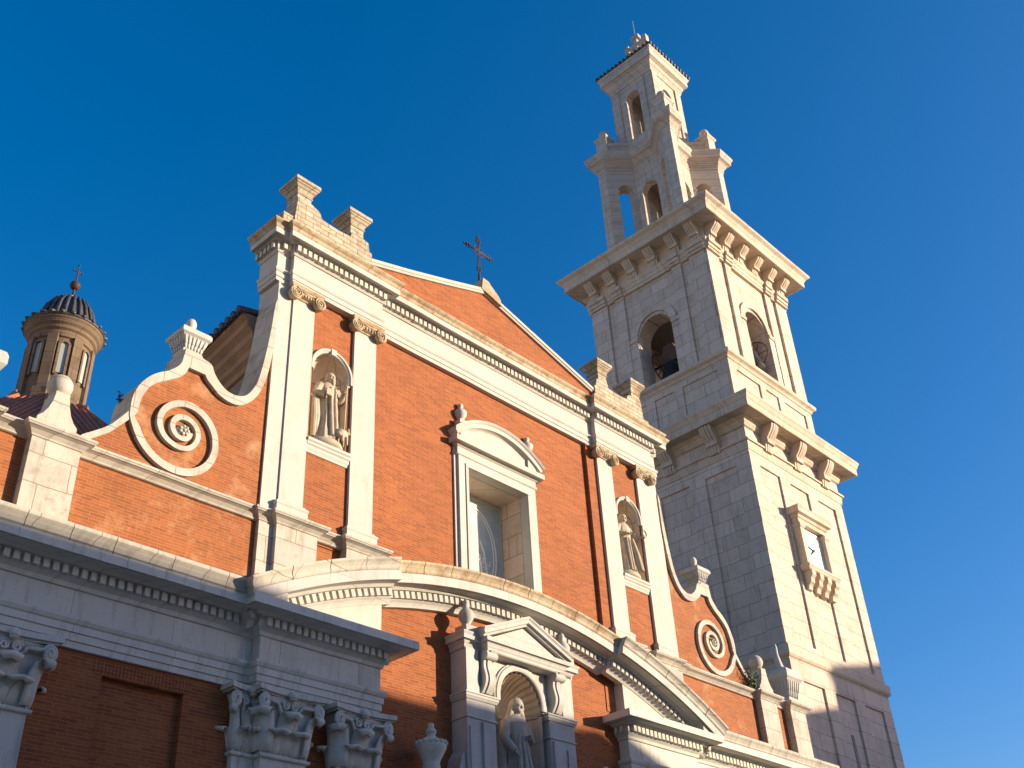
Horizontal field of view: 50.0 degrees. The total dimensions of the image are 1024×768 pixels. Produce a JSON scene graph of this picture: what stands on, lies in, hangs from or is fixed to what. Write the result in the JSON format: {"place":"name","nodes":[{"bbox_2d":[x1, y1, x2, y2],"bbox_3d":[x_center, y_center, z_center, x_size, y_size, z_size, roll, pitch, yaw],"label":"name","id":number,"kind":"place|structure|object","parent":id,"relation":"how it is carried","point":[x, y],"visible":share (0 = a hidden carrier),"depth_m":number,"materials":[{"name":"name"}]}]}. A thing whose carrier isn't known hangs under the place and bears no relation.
{"place":"outdoors","nodes":[
{"label":"outdoors","id":0,"kind":"place"},
{"bbox_2d":[0,174,839,767],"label":"church facade","id":1,"kind":"structure","parent":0,"point":[200,566],"depth_m":21.45,"materials":[{"name":"orange brick"}]},
{"bbox_2d":[116,391,123,403],"bbox_3d":[-6.780,0.264,19.066,0.168,0.237,0.239,-30,-42,33],"label":"dry weed","id":2,"kind":"object","parent":1,"relation":"on","point":[119,399],"visible":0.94,"depth_m":19.01,"materials":[{"name":"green plant"}]},
{"bbox_2d":[310,373,350,449],"bbox_3d":[-3.688,0.548,22.328,0.622,1.839,0.930,-30,-42,33],"label":"monk statue","id":3,"kind":"object","parent":1,"relation":"on","point":[327,396],"visible":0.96,"depth_m":22.06,"materials":[{"name":"stone"}]},
{"bbox_2d":[463,236,492,280],"bbox_3d":[-0.878,-3.245,28.892,0.100,1.726,1.100,-30,-42,33],"label":"iron cross","id":4,"kind":"object","parent":1,"relation":"on","point":[477,254],"visible":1,"depth_m":29.00,"materials":[{"name":"black metal"}]},
{"bbox_2d":[447,404,544,592],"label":"window","id":5,"kind":"structure","parent":1,"relation":"in","point":[496,475],"depth_m":25.40,"materials":[{"name":"white stone"}]},
{"bbox_2d":[499,697,534,767],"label":"veiled statue","id":6,"kind":"object","parent":1,"relation":"on","point":[517,740],"visible":0.96,"depth_m":21.73,"materials":[{"name":"grey stone"}]},
{"bbox_2d":[618,514,646,578],"bbox_3d":[3.008,4.220,28.370,0.635,1.847,0.980,-30,-42,33],"label":"friar statue","id":7,"kind":"object","parent":1,"relation":"on","point":[629,551],"visible":0.77,"depth_m":28.13,"materials":[{"name":"stone"}]},
{"bbox_2d":[742,668,760,689],"bbox_3d":[6.476,8.030,29.673,0.513,0.740,0.759,-30,-42,33],"label":"wall plant","id":8,"kind":"object","parent":1,"relation":"on","point":[752,684],"depth_m":29.59,"materials":[{"name":"green plant"}]},
{"bbox_2d":[0,0,1023,767],"label":"sky","id":9,"kind":"structure","parent":0,"point":[877,146],"materials":[{"name":"blue"}]},
{"bbox_2d":[556,41,904,767],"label":"bell tower","id":10,"kind":"structure","parent":0,"point":[706,281],"depth_m":41.11,"materials":[{"name":"stone"}]},
{"bbox_2d":[624,21,648,55],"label":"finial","id":11,"kind":"object","parent":10,"relation":"on","point":[636,40],"visible":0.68,"depth_m":56.72,"materials":[{"name":"metal"}]},
{"bbox_2d":[652,343,678,379],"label":"church bell","id":12,"kind":"object","parent":10,"relation":"hanging from","point":[669,362],"visible":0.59,"depth_m":43.51,"materials":[{"name":"brown metal"}]},
{"bbox_2d":[749,336,767,371],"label":"church bell","id":13,"kind":"object","parent":10,"relation":"hanging from","point":[759,363],"visible":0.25,"depth_m":43.14,"materials":[{"name":"brown metal"}]},
{"bbox_2d":[784,503,840,604],"bbox_3d":[10.468,5.850,37.731,0.548,3.062,2.300,-30,-42,33],"label":"tower clock","id":14,"kind":"object","parent":10,"relation":"attached to","point":[812,540],"visible":1,"depth_m":37.67,"materials":[{"name":"stone"}]},
{"bbox_2d":[851,735,860,767],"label":"slit window","id":15,"kind":"structure","parent":10,"relation":"in","point":[853,738],"depth_m":34.35,"materials":[{"name":"black paint"}]},
{"label":"ground","id":16,"kind":"structure","parent":0,"visible":0},
{"bbox_2d":[0,265,108,434],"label":"chapel dome","id":17,"kind":"structure","parent":16,"relation":"on","point":[64,334],"depth_m":29.11,"materials":[{"name":"beige stone"}]},
{"bbox_2d":[202,305,258,395],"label":"church nave","id":18,"kind":"structure","parent":16,"relation":"on","point":[226,353],"depth_m":22.88,"materials":[{"name":"tile"}]}
]}

